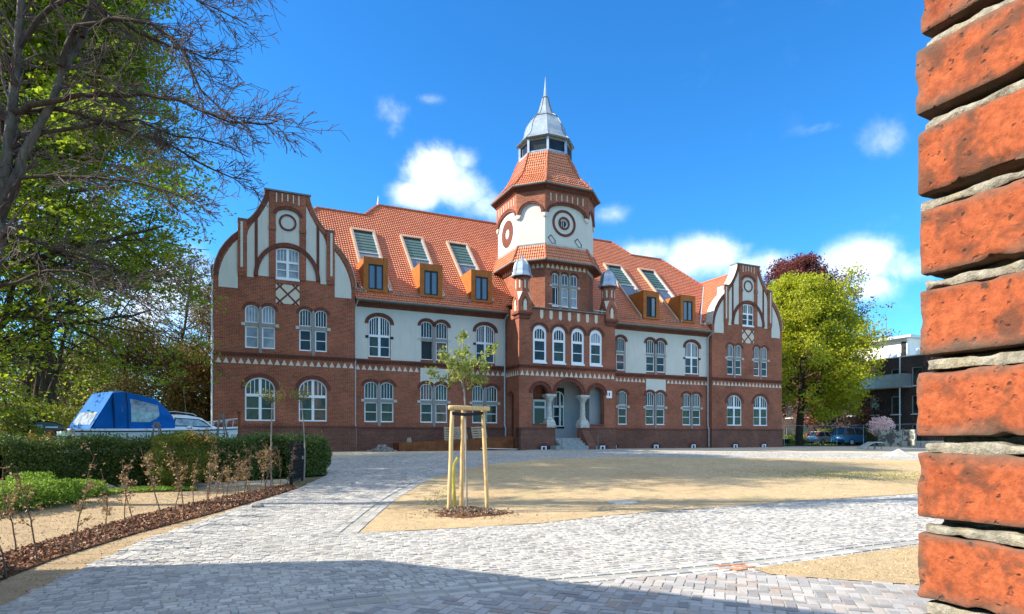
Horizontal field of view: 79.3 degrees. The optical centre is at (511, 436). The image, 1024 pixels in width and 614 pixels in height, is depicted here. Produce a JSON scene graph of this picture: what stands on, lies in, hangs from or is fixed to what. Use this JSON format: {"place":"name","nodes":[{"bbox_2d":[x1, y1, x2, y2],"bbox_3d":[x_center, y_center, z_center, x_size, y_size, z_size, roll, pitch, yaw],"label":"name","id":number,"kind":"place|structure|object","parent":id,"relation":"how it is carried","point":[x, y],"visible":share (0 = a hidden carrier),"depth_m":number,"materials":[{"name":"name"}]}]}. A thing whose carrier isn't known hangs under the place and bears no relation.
{"place":"outdoors","nodes":[
{"label":"outdoors","id":0,"kind":"place"},
{"bbox_2d":[0,479,294,605],"bbox_3d":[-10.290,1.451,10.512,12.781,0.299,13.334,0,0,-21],"label":"garden soil","id":1,"kind":"structure","parent":0,"point":[8,590],"depth_m":10.81,"materials":[{"name":"beige soil"}]},
{"bbox_2d":[0,467,17,549],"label":"beech whip","id":2,"kind":"object","parent":1,"relation":"on","point":[9,511],"visible":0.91,"depth_m":8.69,"materials":[{"name":"brown plant"}]},
{"bbox_2d":[0,480,30,513],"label":"perennial clump","id":3,"kind":"object","parent":1,"relation":"on","point":[2,506],"visible":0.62,"depth_m":11.90,"materials":[{"name":"green plant"}]},
{"bbox_2d":[0,479,51,510],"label":"perennial clump","id":4,"kind":"object","parent":1,"relation":"on","point":[38,496],"visible":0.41,"depth_m":12.35,"materials":[{"name":"green plant"}]},
{"bbox_2d":[3,470,60,486],"bbox_3d":[-11.178,1.101,14.428,1.322,0.633,1.032,0,0,0],"label":"perennial clump","id":5,"kind":"object","parent":1,"relation":"on","point":[26,475],"visible":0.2,"depth_m":14.34,"materials":[{"name":"green plant"}]},
{"bbox_2d":[22,476,75,507],"bbox_3d":[-9.730,1.153,12.841,1.207,0.654,0.944,0,0,0],"label":"perennial clump","id":6,"kind":"object","parent":1,"relation":"on","point":[57,493],"visible":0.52,"depth_m":12.81,"materials":[{"name":"green plant"}]},
{"bbox_2d":[46,477,95,503],"bbox_3d":[-9.636,1.175,13.440,1.011,0.584,0.907,0,0,-30],"label":"perennial clump","id":7,"kind":"object","parent":1,"relation":"on","point":[78,492],"visible":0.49,"depth_m":13.40,"materials":[{"name":"green plant"}]},
{"bbox_2d":[73,478,109,495],"bbox_3d":[-9.995,1.197,14.541,0.966,0.465,0.796,0,0,0],"label":"perennial clump","id":8,"kind":"object","parent":1,"relation":"on","point":[98,490],"visible":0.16,"depth_m":14.53,"materials":[{"name":"green plant"}]},
{"bbox_2d":[93,468,115,543],"bbox_3d":[-5.987,1.044,9.079,0.276,1.165,0.344,0,0,-32],"label":"beech whip","id":9,"kind":"object","parent":1,"relation":"on","point":[105,508],"visible":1,"depth_m":9.11,"materials":[{"name":"brown plant"}]},
{"bbox_2d":[0,483,297,578],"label":"leaf litter","id":10,"kind":"object","parent":1,"relation":"on","point":[82,539],"visible":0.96,"depth_m":10.40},
{"bbox_2d":[4,465,50,560],"bbox_3d":[-6.023,0.972,7.646,0.330,1.314,0.414,0,0,29],"label":"beech whip","id":11,"kind":"object","parent":10,"relation":"on","point":[23,495],"visible":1,"depth_m":7.68,"materials":[{"name":"brown plant"}]},
{"bbox_2d":[70,442,104,554],"bbox_3d":[-5.857,0.852,8.512,0.273,1.560,0.439,0,0,-3],"label":"beech whip","id":12,"kind":"object","parent":10,"relation":"on","point":[83,503],"visible":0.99,"depth_m":8.48,"materials":[{"name":"brown plant"}]},
{"bbox_2d":[116,455,137,533],"bbox_3d":[-6.238,0.968,10.020,0.291,1.323,0.307,0,0,-26],"label":"beech whip","id":13,"kind":"object","parent":10,"relation":"on","point":[125,492],"visible":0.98,"depth_m":10.03,"materials":[{"name":"brown plant"}]},
{"bbox_2d":[203,437,217,509],"bbox_3d":[-6.155,0.780,12.658,0.274,1.564,0.441,0,0,-34],"label":"beech whip","id":14,"kind":"object","parent":10,"relation":"on","point":[210,479],"visible":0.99,"depth_m":12.63,"materials":[{"name":"brown plant"}]},
{"bbox_2d":[100,485,199,494],"bbox_3d":[-9.239,1.335,15.725,2.195,0.153,1.289,0,0,-39],"label":"ground cover","id":15,"kind":"object","parent":1,"relation":"on","point":[148,488],"visible":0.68,"depth_m":15.65,"materials":[{"name":"green plant"}]},
{"bbox_2d":[139,446,162,526],"bbox_3d":[-6.328,0.886,10.778,0.394,1.457,0.386,0,0,32],"label":"beech whip","id":16,"kind":"object","parent":1,"relation":"on","point":[150,463],"visible":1,"depth_m":10.79,"materials":[{"name":"brown plant"}]},
{"bbox_2d":[0,0,349,338],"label":"bare tree","id":17,"kind":"object","parent":1,"relation":"on","point":[12,175],"visible":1,"depth_m":12.96,"materials":[{"name":"brown plant"}]},
{"bbox_2d":[162,443,187,515],"bbox_3d":[-6.389,0.857,11.724,0.458,1.454,0.365,0,0,-15],"label":"beech whip","id":18,"kind":"object","parent":1,"relation":"on","point":[173,469],"visible":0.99,"depth_m":11.76,"materials":[{"name":"brown plant"}]},
{"bbox_2d":[256,382,285,486],"bbox_3d":[-6.498,-0.017,16.711,0.796,2.936,0.801,0,0,0],"label":"standard tree","id":19,"kind":"object","parent":1,"relation":"on","point":[269,397],"visible":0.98,"depth_m":16.71,"materials":[{"name":"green plant"}]},
{"bbox_2d":[290,440,303,484],"bbox_3d":[-6.298,0.807,18.139,0.090,1.370,2.032,0,0,-10],"label":"trash can","id":20,"kind":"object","parent":1,"relation":"on","point":[298,466],"depth_m":18.14,"materials":[{"name":"metal"}]},
{"bbox_2d":[116,479,288,488],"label":"garden path","id":21,"kind":"structure","parent":0,"point":[240,483],"depth_m":17.69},
{"bbox_2d":[135,430,218,486],"bbox_3d":[-8.890,0.594,16.564,1.875,1.576,1.754,0,0,0],"label":"boxwood ball","id":22,"kind":"object","parent":21,"relation":"on","point":[168,479],"visible":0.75,"depth_m":16.17,"materials":[{"name":"green plant"}]},
{"bbox_2d":[185,427,216,486],"bbox_3d":[-8.382,0.549,16.539,0.805,1.715,1.045,0,0,0],"label":"grafted shrub","id":23,"kind":"object","parent":21,"relation":"on","point":[201,434],"visible":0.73,"depth_m":16.58,"materials":[{"name":"green plant"}]},
{"bbox_2d":[0,448,943,613],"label":"path","id":24,"kind":"structure","parent":0,"point":[358,521],"depth_m":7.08,"materials":[{"name":"grey stone"}]},
{"bbox_2d":[45,475,335,593],"bbox_3d":[-5.470,1.434,13.292,0.584,0.332,14.238,0,0,-5],"label":"kerb row","id":25,"kind":"object","parent":24,"relation":"on","point":[60,588],"visible":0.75,"depth_m":8.68,"materials":[{"name":"stone"}]},
{"bbox_2d":[332,458,544,533],"bbox_3d":[-1.719,1.333,20.502,2.300,0.534,20.953,0,0,12],"label":"kerb row","id":26,"kind":"object","parent":24,"relation":"on","point":[350,521],"visible":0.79,"depth_m":14.20,"materials":[{"name":"stone"}]},
{"bbox_2d":[351,459,540,532],"bbox_3d":[-1.439,1.338,20.424,2.280,0.524,20.743,0,0,12],"label":"kerb row","id":27,"kind":"object","parent":24,"relation":"on","point":[361,526],"visible":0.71,"depth_m":13.74,"materials":[{"name":"stone"}]},
{"bbox_2d":[230,537,918,613],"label":"gutter row","id":28,"kind":"object","parent":24,"relation":"on","point":[524,581],"visible":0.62,"depth_m":6.87,"materials":[{"name":"stone"}]},
{"bbox_2d":[716,563,755,570],"bbox_3d":[2.707,1.581,7.424,0.470,0.039,0.323,0,0,-24],"label":"red brick inlay","id":29,"kind":"object","parent":24,"relation":"on","point":[743,568],"visible":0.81,"depth_m":7.44,"materials":[{"name":"red brick"}]},
{"bbox_2d":[0,0,943,405],"label":"sky","id":30,"kind":"structure","parent":0,"point":[709,136],"materials":[{"name":"blue"}]},
{"bbox_2d":[250,445,785,488],"bbox_3d":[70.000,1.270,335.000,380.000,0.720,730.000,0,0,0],"label":"ground","id":31,"kind":"structure","parent":0,"point":[299,483],"depth_m":19.16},
{"bbox_2d":[0,405,46,454],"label":"green shrub","id":32,"kind":"object","parent":31,"relation":"on","point":[15,420],"visible":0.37,"depth_m":20.47,"materials":[{"name":"green plant"}]},
{"bbox_2d":[1,401,80,452],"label":"green shrub","id":33,"kind":"object","parent":31,"relation":"on","point":[68,420],"visible":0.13,"depth_m":24.67,"materials":[{"name":"green plant"}]},
{"bbox_2d":[0,327,97,433],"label":"olive tree","id":34,"kind":"object","parent":31,"relation":"on","point":[22,384],"visible":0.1,"depth_m":39.92,"materials":[{"name":"green plant"}]},
{"bbox_2d":[0,217,126,419],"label":"tree","id":35,"kind":"object","parent":31,"relation":"on","point":[28,382],"visible":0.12,"depth_m":33.97,"materials":[{"name":"plant"}]},
{"bbox_2d":[0,220,131,438],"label":"forked tree","id":36,"kind":"object","parent":31,"relation":"on","point":[51,387],"visible":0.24,"depth_m":25.31,"materials":[{"name":"green plant"}]},
{"bbox_2d":[0,11,150,250],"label":"lime tree","id":37,"kind":"object","parent":31,"relation":"on","point":[27,123],"visible":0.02,"depth_m":28.78,"materials":[{"name":"green plant"}]},
{"bbox_2d":[8,337,160,426],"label":"olive tree","id":38,"kind":"object","parent":31,"relation":"on","point":[76,372],"visible":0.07,"depth_m":42.75,"materials":[{"name":"green plant"}]},
{"bbox_2d":[0,10,170,277],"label":"lime tree","id":39,"kind":"object","parent":31,"relation":"on","point":[52,218],"visible":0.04,"depth_m":29.40,"materials":[{"name":"green plant"}]},
{"bbox_2d":[0,4,228,423],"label":"maple tree","id":40,"kind":"object","parent":31,"relation":"on","point":[48,379],"visible":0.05,"depth_m":28.86,"materials":[{"name":"green plant"}]},
{"bbox_2d":[0,0,250,452],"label":"maple tree","id":41,"kind":"object","parent":31,"relation":"on","point":[10,311],"visible":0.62,"depth_m":20.58,"materials":[{"name":"green plant"}]},
{"bbox_2d":[57,307,213,427],"bbox_3d":[-24.251,-3.336,40.112,10.592,9.874,11.254,0,0,0],"label":"green tree","id":42,"kind":"object","parent":31,"relation":"on","point":[126,358],"visible":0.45,"depth_m":38.88,"materials":[{"name":"green plant"}]},
{"bbox_2d":[93,337,213,420],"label":"green tree","id":43,"kind":"object","parent":31,"relation":"on","point":[204,385],"visible":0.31,"depth_m":40.95,"materials":[{"name":"green plant"}]},
{"bbox_2d":[114,247,214,387],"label":"bare tree","id":44,"kind":"object","parent":31,"relation":"on","point":[186,312],"visible":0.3,"depth_m":46.22,"materials":[{"name":"green plant"}]},
{"bbox_2d":[0,425,329,489],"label":"laurel hedge","id":45,"kind":"object","parent":31,"relation":"on","point":[60,461],"visible":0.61,"depth_m":16.67,"materials":[{"name":"green plant"}]},
{"bbox_2d":[139,277,213,423],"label":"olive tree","id":46,"kind":"object","parent":31,"relation":"on","point":[200,312],"visible":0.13,"depth_m":48.91,"materials":[{"name":"green plant"}]},
{"bbox_2d":[158,339,213,422],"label":"green tree","id":47,"kind":"object","parent":31,"relation":"on","point":[206,371],"visible":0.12,"depth_m":42.78,"materials":[{"name":"green plant"}]},
{"bbox_2d":[286,383,312,484],"bbox_3d":[-6.147,-0.102,17.933,0.745,3.067,0.849,0,0,22],"label":"standard tree","id":48,"kind":"object","parent":31,"relation":"on","point":[306,395],"visible":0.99,"depth_m":17.99,"materials":[{"name":"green plant"}]},
{"bbox_2d":[307,437,337,471],"bbox_3d":[-6.452,0.629,20.918,1.150,1.320,1.340,0,0,0],"label":"laurel bush","id":49,"kind":"object","parent":31,"relation":"on","point":[329,456],"visible":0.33,"depth_m":20.79,"materials":[{"name":"green plant"}]},
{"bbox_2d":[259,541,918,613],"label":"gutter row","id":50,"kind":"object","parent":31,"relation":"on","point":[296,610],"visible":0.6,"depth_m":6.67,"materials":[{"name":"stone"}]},
{"bbox_2d":[767,262,893,445],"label":"lime tree","id":51,"kind":"object","parent":31,"relation":"on","point":[804,302],"visible":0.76,"depth_m":57.39,"materials":[{"name":"green plant"}]},
{"bbox_2d":[760,251,901,418],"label":"copper beech","id":52,"kind":"object","parent":31,"relation":"on","point":[804,263],"visible":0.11,"depth_m":72.32,"materials":[{"name":"purple plant"}]},
{"bbox_2d":[782,352,889,431],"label":"copper beech","id":53,"kind":"object","parent":31,"relation":"on","point":[867,410],"visible":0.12,"depth_m":65.73,"materials":[{"name":"green plant"}]},
{"bbox_2d":[782,334,943,440],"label":"apartment block","id":54,"kind":"structure","parent":31,"relation":"on","point":[906,364],"depth_m":63.23,"materials":[{"name":"brick"}]},
{"bbox_2d":[892,396,901,414],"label":"window","id":55,"kind":"structure","parent":54,"relation":"in","point":[895,400],"depth_m":63.04,"materials":[{"name":"grey glass"}]},
{"bbox_2d":[331,446,926,457],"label":"yard","id":56,"kind":"structure","parent":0,"point":[837,449],"depth_m":42.92,"materials":[{"name":"grey stone paving"}]},
{"bbox_2d":[360,444,397,451],"bbox_3d":[-7.742,0.691,36.708,2.308,0.458,1.629,0,0,-35],"label":"rubble heap","id":57,"kind":"object","parent":56,"relation":"on","point":[381,448],"visible":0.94,"depth_m":36.37,"materials":[{"name":"grey stone"}]},
{"bbox_2d":[393,437,513,450],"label":"ramp wall","id":58,"kind":"structure","parent":56,"relation":"on","point":[506,443],"depth_m":38.40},
{"bbox_2d":[210,77,782,451],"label":"brick building","id":59,"kind":"structure","parent":56,"relation":"on","point":[355,321],"depth_m":41.17,"materials":[{"name":"red brick"}]},
{"bbox_2d":[245,377,274,420],"bbox_3d":[-14.141,-2.075,34.699,1.570,2.490,0.105,0,0,-25],"label":"window","id":60,"kind":"structure","parent":59,"relation":"in","point":[256,408],"depth_m":34.68,"materials":[{"name":"white paint"}]},
{"bbox_2d":[241,305,278,352],"bbox_3d":[-14.133,-6.010,34.692,1.970,2.700,0.185,0,0,-25],"label":"window","id":61,"kind":"structure","parent":59,"relation":"in","point":[260,325],"depth_m":34.64,"materials":[{"name":"white glass"}]},
{"bbox_2d":[276,248,299,281],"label":"window","id":62,"kind":"structure","parent":59,"relation":"in","point":[287,260],"depth_m":35.29,"materials":[{"name":"white glass"}]},
{"bbox_2d":[299,379,326,421],"bbox_3d":[-11.570,-2.075,35.898,1.570,2.490,0.105,0,0,-25],"label":"window","id":63,"kind":"structure","parent":59,"relation":"in","point":[317,411],"depth_m":35.95,"materials":[{"name":"white paint"}]},
{"bbox_2d":[296,309,330,355],"bbox_3d":[-11.549,-6.010,35.897,1.950,2.700,0.185,0,0,-25],"label":"window","id":64,"kind":"structure","parent":59,"relation":"in","point":[319,328],"depth_m":35.84,"materials":[{"name":"white paint"}]},
{"bbox_2d":[361,382,396,426],"bbox_3d":[-8.174,-1.975,37.967,2.200,2.750,0.185,0,0,-25],"label":"window","id":65,"kind":"structure","parent":59,"relation":"in","point":[385,400],"depth_m":37.91,"materials":[{"name":"white paint"}]},
{"bbox_2d":[365,317,393,357],"bbox_3d":[-8.150,-6.095,37.965,1.730,2.550,0.150,0,0,-25],"label":"window","id":66,"kind":"structure","parent":59,"relation":"in","point":[378,336],"depth_m":37.97,"materials":[{"name":"white paint"}]},
{"bbox_2d":[417,384,450,426],"bbox_3d":[-4.995,-1.975,39.448,2.200,2.750,0.185,0,0,-25],"label":"window","id":67,"kind":"structure","parent":59,"relation":"in","point":[439,400],"depth_m":39.40,"materials":[{"name":"white paint"}]},
{"bbox_2d":[418,322,450,362],"bbox_3d":[-5.096,-5.945,39.706,2.200,2.710,0.735,0,0,-25],"label":"window","id":68,"kind":"structure","parent":59,"relation":"in","point":[439,338],"depth_m":39.40,"materials":[{"name":"white paint"}]},
{"bbox_2d":[473,325,493,362],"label":"window","id":69,"kind":"structure","parent":59,"relation":"in","point":[484,334],"depth_m":40.95,"materials":[{"name":"white paint"}]},
{"bbox_2d":[469,386,499,426],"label":"window","id":70,"kind":"structure","parent":59,"relation":"in","point":[490,393],"depth_m":40.90,"materials":[{"name":"white paint"}]},
{"bbox_2d":[533,399,545,423],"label":"window","id":71,"kind":"structure","parent":59,"relation":"in","point":[539,406],"depth_m":42.50,"materials":[{"name":"glass"}]},
{"bbox_2d":[533,325,546,363],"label":"window","id":72,"kind":"structure","parent":59,"relation":"in","point":[539,332],"depth_m":40.33,"materials":[{"name":"white paint"}]},
{"bbox_2d":[552,391,563,426],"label":"window","id":73,"kind":"structure","parent":59,"relation":"in","point":[557,402],"depth_m":43.10,"materials":[{"name":"white paint"}]},
{"bbox_2d":[552,327,565,364],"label":"window","id":74,"kind":"structure","parent":59,"relation":"in","point":[558,335],"depth_m":40.92,"materials":[{"name":"white paint"}]},
{"bbox_2d":[550,272,579,309],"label":"window","id":75,"kind":"structure","parent":59,"relation":"in","point":[568,288],"depth_m":41.81,"materials":[{"name":"white glass"}]},
{"bbox_2d":[571,328,584,365],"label":"window","id":76,"kind":"structure","parent":59,"relation":"in","point":[577,336],"depth_m":41.54,"materials":[{"name":"white paint"}]},
{"bbox_2d":[589,330,602,366],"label":"window","id":77,"kind":"structure","parent":59,"relation":"in","point":[595,336],"depth_m":42.16,"materials":[{"name":"white paint"}]},
{"bbox_2d":[616,337,624,370],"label":"window","id":78,"kind":"structure","parent":59,"relation":"in","point":[620,343],"depth_m":45.57,"materials":[{"name":"white paint"}]},
{"bbox_2d":[616,391,629,424],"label":"window","id":79,"kind":"structure","parent":59,"relation":"in","point":[622,406],"depth_m":45.62,"materials":[{"name":"white paint"}]},
{"bbox_2d":[643,392,666,428],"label":"window","id":80,"kind":"structure","parent":59,"relation":"in","point":[655,407],"depth_m":46.78,"materials":[{"name":"white paint"}]},
{"bbox_2d":[644,340,667,374],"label":"window","id":81,"kind":"structure","parent":59,"relation":"in","point":[659,348],"depth_m":46.79,"materials":[{"name":"white paint"}]},
{"bbox_2d":[683,342,700,374],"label":"window","id":82,"kind":"structure","parent":59,"relation":"in","point":[691,349],"depth_m":48.32,"materials":[{"name":"white paint"}]},
{"bbox_2d":[681,394,702,428],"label":"window","id":83,"kind":"structure","parent":59,"relation":"in","point":[695,408],"depth_m":48.25,"materials":[{"name":"white paint"}]},
{"bbox_2d":[727,395,741,425],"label":"window","id":84,"kind":"structure","parent":59,"relation":"in","point":[734,402],"depth_m":49.60,"materials":[{"name":"white paint"}]},
{"bbox_2d":[725,345,743,377],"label":"window","id":85,"kind":"structure","parent":59,"relation":"in","point":[737,358],"depth_m":49.53,"materials":[{"name":"white paint"}]},
{"bbox_2d":[742,304,753,326],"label":"window","id":86,"kind":"structure","parent":59,"relation":"in","point":[747,309],"depth_m":50.20,"materials":[{"name":"white glass"}]},
{"bbox_2d":[753,396,766,425],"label":"window","id":87,"kind":"structure","parent":59,"relation":"in","point":[760,404],"depth_m":50.80,"materials":[{"name":"white paint"}]},
{"bbox_2d":[752,347,769,378],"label":"window","id":88,"kind":"structure","parent":59,"relation":"in","point":[763,360],"depth_m":50.74,"materials":[{"name":"white paint"}]},
{"bbox_2d":[864,415,899,444],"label":"magnolia","id":89,"kind":"object","parent":56,"relation":"on","point":[875,423],"visible":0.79,"depth_m":55.89,"materials":[{"name":"pink plant"}]},
{"bbox_2d":[878,429,914,446],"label":"screen fence","id":90,"kind":"object","parent":56,"relation":"on","point":[890,437],"visible":1,"depth_m":52.07,"materials":[{"name":"metal"}]},
{"bbox_2d":[343,572,934,613],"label":"clinker paving","id":91,"kind":"structure","parent":0,"point":[481,601],"depth_m":5.98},
{"bbox_2d":[360,456,920,532],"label":"sandy ground","id":92,"kind":"structure","parent":0,"point":[565,504],"depth_m":18.09,"materials":[{"name":"beige sand"}]},
{"bbox_2d":[452,457,458,506],"bbox_3d":[-1.244,1.059,13.581,0.162,1.222,0.070,0,0,0],"label":"drain pipe","id":93,"kind":"object","parent":92,"relation":"on","point":[453,482],"visible":0.75,"depth_m":13.55,"materials":[{"name":"yellow plastic"}]},
{"bbox_2d":[425,329,499,505],"bbox_3d":[-1.016,-0.301,12.731,1.567,3.825,1.335,0,0,0],"label":"planted sapling","id":94,"kind":"object","parent":92,"relation":"on","point":[461,366],"visible":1,"depth_m":12.74,"materials":[{"name":"green plant"}]},
{"bbox_2d":[447,405,489,509],"bbox_3d":[-1.041,0.524,13.114,0.966,2.341,0.803,0,0,-28],"label":"stake frame","id":95,"kind":"object","parent":92,"relation":"on","point":[463,414],"visible":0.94,"depth_m":13.00,"materials":[{"name":"brown wood"}]},
{"bbox_2d":[406,506,537,519],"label":"bark chips","id":96,"kind":"object","parent":92,"relation":"on","point":[470,510],"visible":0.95,"depth_m":12.38,"materials":[{"name":"brown wood"}]},
{"bbox_2d":[433,506,513,517],"bbox_3d":[-0.889,1.488,12.515,1.690,0.183,1.362,0,0,26],"label":"mulch mound","id":97,"kind":"object","parent":92,"relation":"on","point":[459,514],"visible":0.59,"depth_m":12.23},
{"bbox_2d":[672,466,920,484],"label":"young grass","id":98,"kind":"structure","parent":92,"relation":"on","point":[846,474],"depth_m":23.25,"materials":[{"name":"green plant"}]},
{"bbox_2d":[786,445,871,445],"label":"car park","id":99,"kind":"structure","parent":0,"point":[828,445],"depth_m":60.64,"materials":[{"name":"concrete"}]},
{"bbox_2d":[806,431,831,443],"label":"silver hatchback","id":100,"kind":"object","parent":99,"relation":"on","point":[824,436],"visible":0.59,"depth_m":65.67,"materials":[{"name":"paint"}]},
{"bbox_2d":[831,427,870,444],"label":"blue van","id":101,"kind":"object","parent":99,"relation":"on","point":[838,435],"visible":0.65,"depth_m":61.11,"materials":[{"name":"paint"}]},
{"bbox_2d":[817,427,893,445],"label":"privet hedge","id":102,"kind":"object","parent":99,"relation":"on","point":[870,438],"visible":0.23,"depth_m":61.10,"materials":[{"name":"green plant"}]},
{"bbox_2d":[754,545,919,584],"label":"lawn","id":103,"kind":"structure","parent":0,"point":[864,574],"depth_m":7.41,"materials":[{"name":"sand"}]},
{"bbox_2d":[899,441,943,447],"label":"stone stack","id":104,"kind":"object","parent":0,"point":[918,444],"visible":0.45,"depth_m":51.13,"materials":[{"name":"grey stone"}]},
{"bbox_2d":[915,0,1023,613],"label":"brick pillar","id":105,"kind":"structure","parent":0,"point":[969,75],"depth_m":0.57,"materials":[{"name":"brick"}]},
{"bbox_3d":[-14.163,0.980,24.422,2.040,0.600,5.914,0,0,35],"label":"boat trailer","id":106,"kind":"object","parent":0,"visible":0},
{"bbox_2d":[23,389,237,452],"bbox_3d":[-14.323,-0.640,24.188,2.240,2.781,7.845,0,0,35],"label":"motor boat","id":107,"kind":"object","parent":106,"relation":"on","point":[139,415],"visible":0.57,"depth_m":22.89,"materials":[{"name":"blue canvas"},{"name":"white painted fiberglass"},{"name":"glass"}]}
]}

